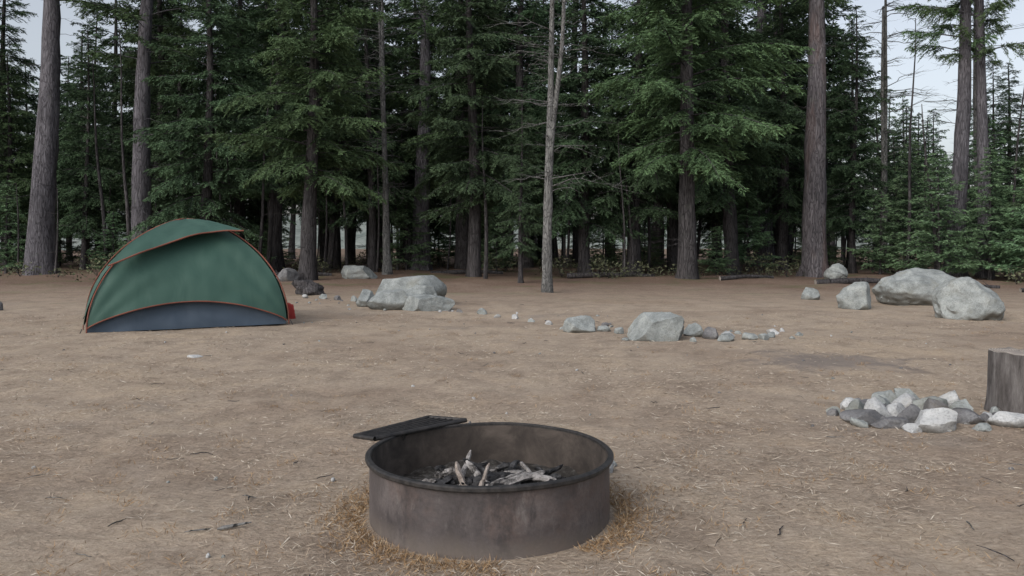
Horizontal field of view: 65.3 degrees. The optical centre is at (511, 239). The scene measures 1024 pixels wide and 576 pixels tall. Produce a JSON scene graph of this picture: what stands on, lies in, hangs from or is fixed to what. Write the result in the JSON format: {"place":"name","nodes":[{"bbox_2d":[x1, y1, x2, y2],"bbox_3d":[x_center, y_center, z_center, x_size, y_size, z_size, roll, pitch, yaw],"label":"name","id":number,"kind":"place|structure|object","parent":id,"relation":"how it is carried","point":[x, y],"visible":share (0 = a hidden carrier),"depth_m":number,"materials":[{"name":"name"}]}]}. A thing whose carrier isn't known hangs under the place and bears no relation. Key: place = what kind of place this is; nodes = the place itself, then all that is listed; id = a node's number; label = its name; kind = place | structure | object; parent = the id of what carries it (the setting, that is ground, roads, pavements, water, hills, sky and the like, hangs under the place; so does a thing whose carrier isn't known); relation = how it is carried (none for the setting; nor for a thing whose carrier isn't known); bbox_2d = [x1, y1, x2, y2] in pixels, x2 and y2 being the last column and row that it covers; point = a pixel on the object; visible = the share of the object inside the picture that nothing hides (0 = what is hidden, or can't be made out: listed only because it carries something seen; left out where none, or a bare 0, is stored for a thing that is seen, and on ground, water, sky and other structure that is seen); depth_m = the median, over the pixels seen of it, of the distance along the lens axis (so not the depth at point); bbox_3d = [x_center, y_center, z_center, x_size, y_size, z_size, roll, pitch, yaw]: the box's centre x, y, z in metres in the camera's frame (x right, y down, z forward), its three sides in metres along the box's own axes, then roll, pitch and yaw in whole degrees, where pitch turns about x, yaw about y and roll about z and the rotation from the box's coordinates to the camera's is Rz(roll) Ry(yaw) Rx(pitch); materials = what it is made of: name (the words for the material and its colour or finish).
{"place":"outdoors","nodes":[
{"label":"outdoors","id":0,"kind":"place"},
{"bbox_2d":[0,199,947,249],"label":"distant hill","id":1,"kind":"structure","parent":0,"point":[361,241],"depth_m":173.56,"materials":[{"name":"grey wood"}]},
{"bbox_2d":[0,249,1023,575],"bbox_3d":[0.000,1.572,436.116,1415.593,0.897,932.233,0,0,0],"label":"ground","id":2,"kind":"structure","parent":0,"point":[88,517],"depth_m":5.64,"materials":[{"name":"brown soil"}]},
{"bbox_2d":[0,180,26,273],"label":"young spruce tree","id":3,"kind":"object","parent":2,"relation":"on","point":[7,249],"visible":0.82,"depth_m":30.46,"materials":[{"name":"green plant"}]},
{"bbox_2d":[0,53,36,270],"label":"spruce tree","id":4,"kind":"object","parent":2,"relation":"on","point":[13,141],"visible":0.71,"depth_m":34.05,"materials":[{"name":"green plant"}]},
{"bbox_2d":[0,0,73,267],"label":"spruce tree","id":5,"kind":"object","parent":2,"relation":"on","point":[4,43],"visible":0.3,"depth_m":37.99,"materials":[{"name":"green plant"}]},
{"bbox_2d":[3,0,124,275],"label":"pine tree","id":6,"kind":"object","parent":2,"relation":"on","point":[41,235],"visible":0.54,"depth_m":28.78,"materials":[{"name":"brown plant"}]},
{"bbox_2d":[56,29,127,269],"bbox_3d":[-17.354,-3.533,32.376,3.440,9.980,3.665,0,0,-24],"label":"spruce tree","id":7,"kind":"object","parent":2,"relation":"on","point":[85,191],"visible":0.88,"depth_m":32.33,"materials":[{"name":"green plant"}]},
{"bbox_2d":[56,30,130,268],"bbox_3d":[-18.538,-3.811,35.182,4.668,10.737,4.602,0,0,36],"label":"spruce tree","id":8,"kind":"object","parent":2,"relation":"on","point":[114,146],"visible":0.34,"depth_m":34.69,"materials":[{"name":"green plant"}]},
{"bbox_2d":[85,211,126,268],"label":"young spruce tree","id":9,"kind":"object","parent":2,"relation":"on","point":[117,236],"visible":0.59,"depth_m":30.37,"materials":[{"name":"green plant"}]},
{"bbox_2d":[115,241,126,252],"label":"young spruce tree","id":10,"kind":"object","parent":2,"relation":"on","point":[123,242],"visible":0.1,"depth_m":26.44,"materials":[{"name":"green plant"}]},
{"bbox_2d":[83,0,220,226],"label":"spruce tree","id":11,"kind":"object","parent":2,"relation":"on","point":[160,20],"visible":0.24,"depth_m":33.67,"materials":[{"name":"green plant"}]},
{"bbox_2d":[58,0,246,240],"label":"pine tree","id":12,"kind":"object","parent":2,"relation":"on","point":[140,180],"visible":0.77,"depth_m":29.15,"materials":[{"name":"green plant"}]},
{"bbox_2d":[120,0,237,227],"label":"spruce tree","id":13,"kind":"object","parent":2,"relation":"on","point":[184,191],"visible":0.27,"depth_m":32.22,"materials":[{"name":"green plant"}]},
{"bbox_2d":[79,218,292,333],"bbox_3d":[-4.983,0.472,12.177,2.813,1.609,2.224,0,0,-27],"label":"dome tent","id":14,"kind":"object","parent":2,"relation":"on","point":[182,273],"visible":1,"depth_m":11.41,"materials":[{"name":"green fabric"}]},
{"bbox_2d":[182,188,217,220],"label":"young spruce tree","id":15,"kind":"object","parent":2,"relation":"on","point":[199,206],"visible":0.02,"depth_m":29.99,"materials":[{"name":"green plant"}]},
{"bbox_2d":[120,0,281,239],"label":"spruce tree","id":16,"kind":"object","parent":2,"relation":"on","point":[210,122],"visible":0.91,"depth_m":27.40,"materials":[{"name":"green plant"}]},
{"bbox_2d":[151,0,295,245],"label":"spruce tree","id":17,"kind":"object","parent":2,"relation":"on","point":[239,208],"visible":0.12,"depth_m":35.88,"materials":[{"name":"green plant"}]},
{"bbox_2d":[246,225,276,261],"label":"young spruce tree","id":18,"kind":"object","parent":2,"relation":"on","point":[255,247],"visible":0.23,"depth_m":29.98,"materials":[{"name":"green plant"}]},
{"bbox_2d":[203,0,362,271],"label":"spruce tree","id":19,"kind":"object","parent":2,"relation":"on","point":[278,264],"visible":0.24,"depth_m":30.68,"materials":[{"name":"green plant"}]},
{"bbox_2d":[276,268,299,281],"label":"boulder","id":20,"kind":"object","parent":2,"relation":"on","point":[287,274],"visible":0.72,"depth_m":24.35,"materials":[{"name":"stone"}]},
{"bbox_2d":[286,303,295,318],"bbox_3d":[-3.550,1.174,12.750,0.200,0.354,0.180,0,0,0],"label":"red stuff bag","id":21,"kind":"object","parent":2,"relation":"on","point":[291,311],"visible":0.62,"depth_m":12.69,"materials":[{"name":"fabric"}]},
{"bbox_2d":[271,269,331,276],"bbox_3d":[-7.151,1.063,26.453,2.487,0.388,0.612,0,0,-17],"label":"fallen log","id":22,"kind":"object","parent":2,"relation":"on","point":[321,274],"visible":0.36,"depth_m":26.73,"materials":[{"name":"brown wood"}]},
{"bbox_2d":[200,0,407,280],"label":"spruce tree","id":23,"kind":"object","parent":2,"relation":"on","point":[313,145],"visible":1,"depth_m":24.85,"materials":[{"name":"green plant"}]},
{"bbox_2d":[291,279,325,295],"bbox_3d":[-4.647,1.134,18.236,0.880,0.462,0.564,0,0,38],"label":"dark boulder","id":24,"kind":"object","parent":2,"relation":"on","point":[308,287],"visible":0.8,"depth_m":18.08,"materials":[{"name":"grey stone"}]},
{"bbox_2d":[282,0,412,268],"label":"spruce tree","id":25,"kind":"object","parent":2,"relation":"on","point":[337,256],"visible":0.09,"depth_m":34.84,"materials":[{"name":"green plant"}]},
{"bbox_2d":[341,265,376,278],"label":"boulder","id":26,"kind":"object","parent":2,"relation":"on","point":[354,272],"visible":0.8,"depth_m":25.65,"materials":[{"name":"stone"}]},
{"bbox_2d":[297,0,430,271],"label":"spruce tree","id":27,"kind":"object","parent":2,"relation":"on","point":[372,215],"visible":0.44,"depth_m":31.76,"materials":[{"name":"green plant"}]},
{"bbox_2d":[356,289,373,306],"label":"boulder","id":28,"kind":"object","parent":2,"relation":"on","point":[365,296],"visible":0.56,"depth_m":14.96,"materials":[{"name":"stone"}]},
{"bbox_2d":[366,289,407,309],"bbox_3d":[-2.271,1.138,14.496,0.690,0.490,0.600,0,0,-22],"label":"boulder","id":29,"kind":"object","parent":2,"relation":"on","point":[394,299],"visible":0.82,"depth_m":14.33,"materials":[{"name":"stone"}]},
{"bbox_2d":[326,0,469,274],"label":"conifer tree","id":30,"kind":"object","parent":2,"relation":"on","point":[387,268],"visible":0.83,"depth_m":27.48,"materials":[{"name":"green plant"}]},
{"bbox_2d":[351,0,467,270],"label":"pine tree","id":31,"kind":"object","parent":2,"relation":"on","point":[424,21],"visible":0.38,"depth_m":32.72,"materials":[{"name":"green plant"}]},
{"bbox_2d":[365,0,454,260],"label":"spruce tree","id":32,"kind":"object","parent":2,"relation":"on","point":[409,179],"visible":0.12,"depth_m":37.81,"materials":[{"name":"green plant"}]},
{"bbox_2d":[375,275,446,296],"bbox_3d":[-2.000,1.066,15.600,1.450,0.789,1.300,0,0,0],"label":"boulder","id":33,"kind":"object","parent":2,"relation":"on","point":[405,283],"visible":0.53,"depth_m":15.19,"materials":[{"name":"stone"}]},
{"bbox_2d":[404,285,436,296],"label":"boulder","id":34,"kind":"object","parent":2,"relation":"on","point":[421,289],"visible":0.37,"depth_m":14.83,"materials":[{"name":"stone"}]},
{"bbox_2d":[402,294,454,310],"bbox_3d":[-1.517,1.165,14.402,0.841,0.381,0.569,0,0,-30],"label":"boulder","id":35,"kind":"object","parent":2,"relation":"on","point":[422,302],"visible":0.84,"depth_m":14.19,"materials":[{"name":"stone"}]},
{"bbox_2d":[370,0,545,268],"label":"spruce tree","id":36,"kind":"object","parent":2,"relation":"on","point":[461,250],"visible":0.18,"depth_m":33.66,"materials":[{"name":"green plant"}]},
{"bbox_2d":[431,266,502,273],"bbox_3d":[-1.620,1.088,28.561,2.617,0.357,0.493,0,0,-16],"label":"fallen log","id":37,"kind":"object","parent":2,"relation":"on","point":[464,272],"visible":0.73,"depth_m":28.34,"materials":[{"name":"brown wood"}]},
{"bbox_2d":[396,0,569,276],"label":"spruce tree","id":38,"kind":"object","parent":2,"relation":"on","point":[489,68],"visible":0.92,"depth_m":26.70,"materials":[{"name":"green plant"}]},
{"bbox_2d":[353,415,613,560],"bbox_3d":[-0.167,1.114,3.719,1.254,0.336,1.243,0,0,0],"label":"steel fire ring","id":39,"kind":"object","parent":2,"relation":"on","point":[450,487],"visible":1,"depth_m":3.34,"materials":[{"name":"black metal"}]},
{"bbox_2d":[481,219,517,270],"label":"young spruce tree","id":40,"kind":"object","parent":2,"relation":"on","point":[496,233],"visible":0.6,"depth_m":30.96,"materials":[{"name":"green plant"}]},
{"bbox_2d":[0,0,1023,269],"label":"background forest","id":41,"kind":"object","parent":2,"relation":"on","point":[406,244],"visible":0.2,"depth_m":41.15,"materials":[{"name":"green plant"}]},
{"bbox_2d":[0,18,1023,278],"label":"bare saplings","id":42,"kind":"object","parent":2,"relation":"on","point":[650,232],"visible":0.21,"depth_m":29.62,"materials":[{"name":"brown wood"}]},
{"bbox_2d":[0,247,1023,283],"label":"undergrowth shrubs","id":43,"kind":"object","parent":2,"relation":"on","point":[796,266],"visible":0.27,"depth_m":29.19,"materials":[{"name":"green plant"}]},
{"bbox_2d":[0,310,1023,575],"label":"pine needle litter","id":44,"kind":"object","parent":2,"relation":"on","point":[484,564],"visible":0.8,"depth_m":4.04,"materials":[{"name":"beige plant"}]},
{"bbox_2d":[1,300,1023,575],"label":"fallen twigs","id":45,"kind":"object","parent":2,"relation":"on","point":[331,474],"visible":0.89,"depth_m":3.46,"materials":[{"name":"brown wood"}]},
{"bbox_2d":[488,93,557,282],"bbox_3d":[0.319,-1.422,22.828,2.052,5.588,1.926,0,0,-25],"label":"spruce tree","id":46,"kind":"object","parent":2,"relation":"on","point":[523,207],"visible":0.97,"depth_m":22.78,"materials":[{"name":"green plant"}]},
{"bbox_2d":[31,311,1014,557],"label":"pebbles","id":47,"kind":"object","parent":2,"relation":"on","point":[612,466],"visible":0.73,"depth_m":5.75,"materials":[{"name":"stone"}]},
{"bbox_2d":[451,0,598,267],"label":"spruce tree","id":48,"kind":"object","parent":2,"relation":"on","point":[519,86],"visible":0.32,"depth_m":33.59,"materials":[{"name":"green plant"}]},
{"bbox_2d":[295,294,802,341],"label":"scattered stones","id":49,"kind":"object","parent":2,"relation":"on","point":[712,334],"visible":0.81,"depth_m":10.54,"materials":[{"name":"stone"}]},
{"bbox_2d":[482,0,641,292],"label":"dead tree","id":50,"kind":"object","parent":2,"relation":"on","point":[552,113],"visible":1,"depth_m":19.18,"materials":[{"name":"grey wood"}]},
{"bbox_2d":[563,315,595,332],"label":"boulder","id":51,"kind":"object","parent":2,"relation":"on","point":[581,324],"visible":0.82,"depth_m":10.80,"materials":[{"name":"stone"}]},
{"bbox_2d":[514,0,675,272],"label":"spruce tree","id":52,"kind":"object","parent":2,"relation":"on","point":[583,210],"visible":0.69,"depth_m":28.81,"materials":[{"name":"green plant"}]},
{"bbox_2d":[590,202,626,271],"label":"young spruce tree","id":53,"kind":"object","parent":2,"relation":"on","point":[613,257],"visible":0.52,"depth_m":31.34,"materials":[{"name":"green plant"}]},
{"bbox_2d":[567,266,654,278],"bbox_3d":[3.396,1.082,27.474,3.017,0.519,0.605,0,0,6],"label":"fallen log","id":54,"kind":"object","parent":2,"relation":"on","point":[580,275],"visible":0.79,"depth_m":27.45,"materials":[{"name":"brown wood"}]},
{"bbox_2d":[553,0,705,272],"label":"spruce tree","id":55,"kind":"object","parent":2,"relation":"on","point":[638,206],"visible":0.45,"depth_m":28.97,"materials":[{"name":"green plant"}]},
{"bbox_2d":[627,312,683,341],"bbox_3d":[1.820,1.136,10.000,0.740,0.476,0.550,0,0,0],"label":"boulder","id":56,"kind":"object","parent":2,"relation":"on","point":[657,326],"visible":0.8,"depth_m":9.80,"materials":[{"name":"stone"}]},
{"bbox_2d":[594,3,772,270],"bbox_3d":[6.361,-6.449,32.865,6.904,16.106,7.001,0,0,-28],"label":"spruce tree","id":57,"kind":"object","parent":2,"relation":"on","point":[672,235],"visible":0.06,"depth_m":32.75,"materials":[{"name":"green plant"}]},
{"bbox_2d":[683,322,702,336],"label":"boulder","id":58,"kind":"object","parent":2,"relation":"on","point":[695,329],"visible":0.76,"depth_m":10.22,"materials":[{"name":"stone"}]},
{"bbox_2d":[578,0,814,278],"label":"spruce tree","id":59,"kind":"object","parent":2,"relation":"on","point":[685,36],"visible":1,"depth_m":24.84,"materials":[{"name":"green plant"}]},
{"bbox_2d":[663,0,765,268],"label":"spruce tree","id":60,"kind":"object","parent":2,"relation":"on","point":[713,221],"visible":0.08,"depth_m":34.86,"materials":[{"name":"green plant"}]},
{"bbox_2d":[697,226,735,274],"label":"young spruce tree","id":61,"kind":"object","parent":2,"relation":"on","point":[721,264],"visible":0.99,"depth_m":28.88,"materials":[{"name":"green plant"}]},
{"bbox_2d":[643,0,805,274],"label":"spruce tree","id":62,"kind":"object","parent":2,"relation":"on","point":[728,196],"visible":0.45,"depth_m":29.87,"materials":[{"name":"green plant"}]},
{"bbox_2d":[719,272,773,280],"bbox_3d":[7.185,1.089,24.533,2.017,0.286,0.620,0,0,-23],"label":"fallen log","id":63,"kind":"object","parent":2,"relation":"on","point":[730,277],"visible":0.98,"depth_m":24.36,"materials":[{"name":"brown wood"}]},
{"bbox_2d":[721,173,781,271],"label":"young spruce tree","id":64,"kind":"object","parent":2,"relation":"on","point":[749,247],"visible":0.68,"depth_m":31.34,"materials":[{"name":"green plant"}]},
{"bbox_2d":[708,0,858,269],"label":"spruce tree","id":65,"kind":"object","parent":2,"relation":"on","point":[783,201],"visible":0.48,"depth_m":33.09,"materials":[{"name":"green plant"}]},
{"bbox_2d":[717,0,852,265],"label":"pine tree","id":66,"kind":"object","parent":2,"relation":"on","point":[761,28],"visible":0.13,"depth_m":37.65,"materials":[{"name":"green plant"}]},
{"bbox_2d":[801,287,819,299],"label":"boulder","id":67,"kind":"object","parent":2,"relation":"on","point":[808,293],"visible":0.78,"depth_m":16.77,"materials":[{"name":"stone"}]},
{"bbox_2d":[766,0,855,277],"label":"pine tree","id":68,"kind":"object","parent":2,"relation":"on","point":[814,259],"visible":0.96,"depth_m":27.65,"materials":[{"name":"brown plant"}]},
{"bbox_2d":[784,202,845,264],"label":"young spruce tree","id":69,"kind":"object","parent":2,"relation":"on","point":[830,253],"visible":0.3,"depth_m":32.91,"materials":[{"name":"green plant"}]},
{"bbox_2d":[823,263,847,278],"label":"boulder","id":70,"kind":"object","parent":2,"relation":"on","point":[829,273],"visible":0.66,"depth_m":25.01,"materials":[{"name":"stone"}]},
{"bbox_2d":[814,271,879,283],"bbox_3d":[9.786,1.079,22.660,2.621,0.423,0.403,0,0,-11],"label":"fallen log","id":71,"kind":"object","parent":2,"relation":"on","point":[839,280],"visible":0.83,"depth_m":22.44,"materials":[{"name":"brown wood"}]},
{"bbox_2d":[802,23,897,268],"bbox_3d":[15.089,-4.087,35.898,3.899,11.310,4.154,0,0,44],"label":"spruce tree","id":72,"kind":"object","parent":2,"relation":"on","point":[828,171],"visible":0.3,"depth_m":35.72,"materials":[{"name":"green plant"}]},
{"bbox_2d":[836,281,870,309],"bbox_3d":[6.281,1.089,14.598,0.523,0.680,0.684,0,0,41],"label":"boulder","id":73,"kind":"object","parent":2,"relation":"on","point":[855,296],"visible":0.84,"depth_m":14.38,"materials":[{"name":"stone"}]},
{"bbox_2d":[826,6,911,272],"bbox_3d":[13.331,-3.748,30.947,3.910,10.645,3.669,0,0,19],"label":"spruce tree","id":74,"kind":"object","parent":2,"relation":"on","point":[863,163],"visible":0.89,"depth_m":30.92,"materials":[{"name":"green plant"}]},
{"bbox_2d":[845,194,915,273],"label":"young spruce tree","id":75,"kind":"object","parent":2,"relation":"on","point":[881,236],"visible":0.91,"depth_m":28.06,"materials":[{"name":"green plant"}]},
{"bbox_2d":[826,0,954,272],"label":"dead tree","id":76,"kind":"object","parent":2,"relation":"on","point":[884,85],"visible":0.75,"depth_m":30.73,"materials":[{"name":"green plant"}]},
{"bbox_2d":[861,136,945,269],"bbox_3d":[14.315,-1.090,29.049,3.148,5.368,3.412,0,0,17],"label":"young spruce tree","id":77,"kind":"object","parent":2,"relation":"on","point":[901,207],"visible":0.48,"depth_m":28.91,"materials":[{"name":"green plant"}]},
{"bbox_2d":[871,268,955,305],"bbox_3d":[7.900,1.019,15.600,1.650,0.952,1.200,0,0,0],"label":"boulder","id":78,"kind":"object","parent":2,"relation":"on","point":[913,286],"visible":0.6,"depth_m":15.24,"materials":[{"name":"stone"}]},
{"bbox_2d":[826,388,1023,432],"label":"campfire stone circle","id":79,"kind":"object","parent":2,"relation":"on","point":[907,410],"visible":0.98,"depth_m":5.47,"materials":[{"name":"stone"}]},
{"bbox_2d":[882,151,996,271],"bbox_3d":[13.866,-0.646,25.876,2.782,4.511,3.082,0,0,-1],"label":"young spruce tree","id":80,"kind":"object","parent":2,"relation":"on","point":[949,252],"visible":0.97,"depth_m":25.84,"materials":[{"name":"green plant"}]},
{"bbox_2d":[895,0,1018,276],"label":"pine tree","id":81,"kind":"object","parent":2,"relation":"on","point":[960,157],"visible":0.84,"depth_m":26.99,"materials":[{"name":"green plant"}]},
{"bbox_2d":[906,1,1023,273],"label":"dead tree","id":82,"kind":"object","parent":2,"relation":"on","point":[974,111],"visible":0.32,"depth_m":30.14,"materials":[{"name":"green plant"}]},
{"bbox_2d":[931,277,1005,320],"bbox_3d":[7.300,1.032,12.750,1.020,0.898,0.900,0,0,0],"label":"boulder","id":83,"kind":"object","parent":2,"relation":"on","point":[965,298],"visible":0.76,"depth_m":12.51,"materials":[{"name":"stone"}]},
{"bbox_2d":[917,0,1023,278],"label":"pine tree","id":84,"kind":"object","parent":2,"relation":"on","point":[980,52],"visible":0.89,"depth_m":26.89,"materials":[{"name":"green plant"}]},
{"bbox_2d":[941,114,1023,267],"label":"young spruce tree","id":85,"kind":"object","parent":2,"relation":"on","point":[1004,198],"visible":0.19,"depth_m":28.44,"materials":[{"name":"green plant"}]},
{"bbox_2d":[945,147,1023,280],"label":"young spruce tree","id":86,"kind":"object","parent":2,"relation":"on","point":[988,233],"visible":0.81,"depth_m":25.55,"materials":[{"name":"green plant"}]},
{"bbox_2d":[949,67,1023,273],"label":"spruce tree","id":87,"kind":"object","parent":2,"relation":"on","point":[1003,124],"visible":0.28,"depth_m":30.69,"materials":[{"name":"green plant"}]},
{"bbox_2d":[978,280,999,288],"bbox_3d":[11.900,1.099,21.608,2.200,0.484,0.746,0,0,1],"label":"fallen log","id":88,"kind":"object","parent":2,"relation":"on","point":[993,286],"visible":0.23,"depth_m":21.29,"materials":[{"name":"brown wood"}]},
{"bbox_2d":[967,62,1023,272],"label":"spruce tree","id":89,"kind":"object","parent":2,"relation":"on","point":[1011,151],"visible":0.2,"depth_m":32.69,"materials":[{"name":"green plant"}]},
{"bbox_2d":[980,169,1023,272],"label":"young spruce tree","id":90,"kind":"object","parent":2,"relation":"on","point":[1019,250],"visible":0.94,"depth_m":24.75,"materials":[{"name":"green plant"}]},
{"bbox_2d":[984,347,1023,413],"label":"log stump","id":91,"kind":"object","parent":2,"relation":"on","point":[1005,379],"visible":0.94,"depth_m":5.69,"materials":[{"name":"brown wood"}]},
{"bbox_2d":[993,141,1023,267],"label":"young spruce tree","id":92,"kind":"object","parent":2,"relation":"on","point":[1017,195],"visible":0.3,"depth_m":26.71,"materials":[{"name":"green plant"}]},
{"bbox_2d":[0,0,1023,220],"label":"sky","id":93,"kind":"structure","parent":0,"point":[934,79],"materials":[{"name":"white"}]}
]}

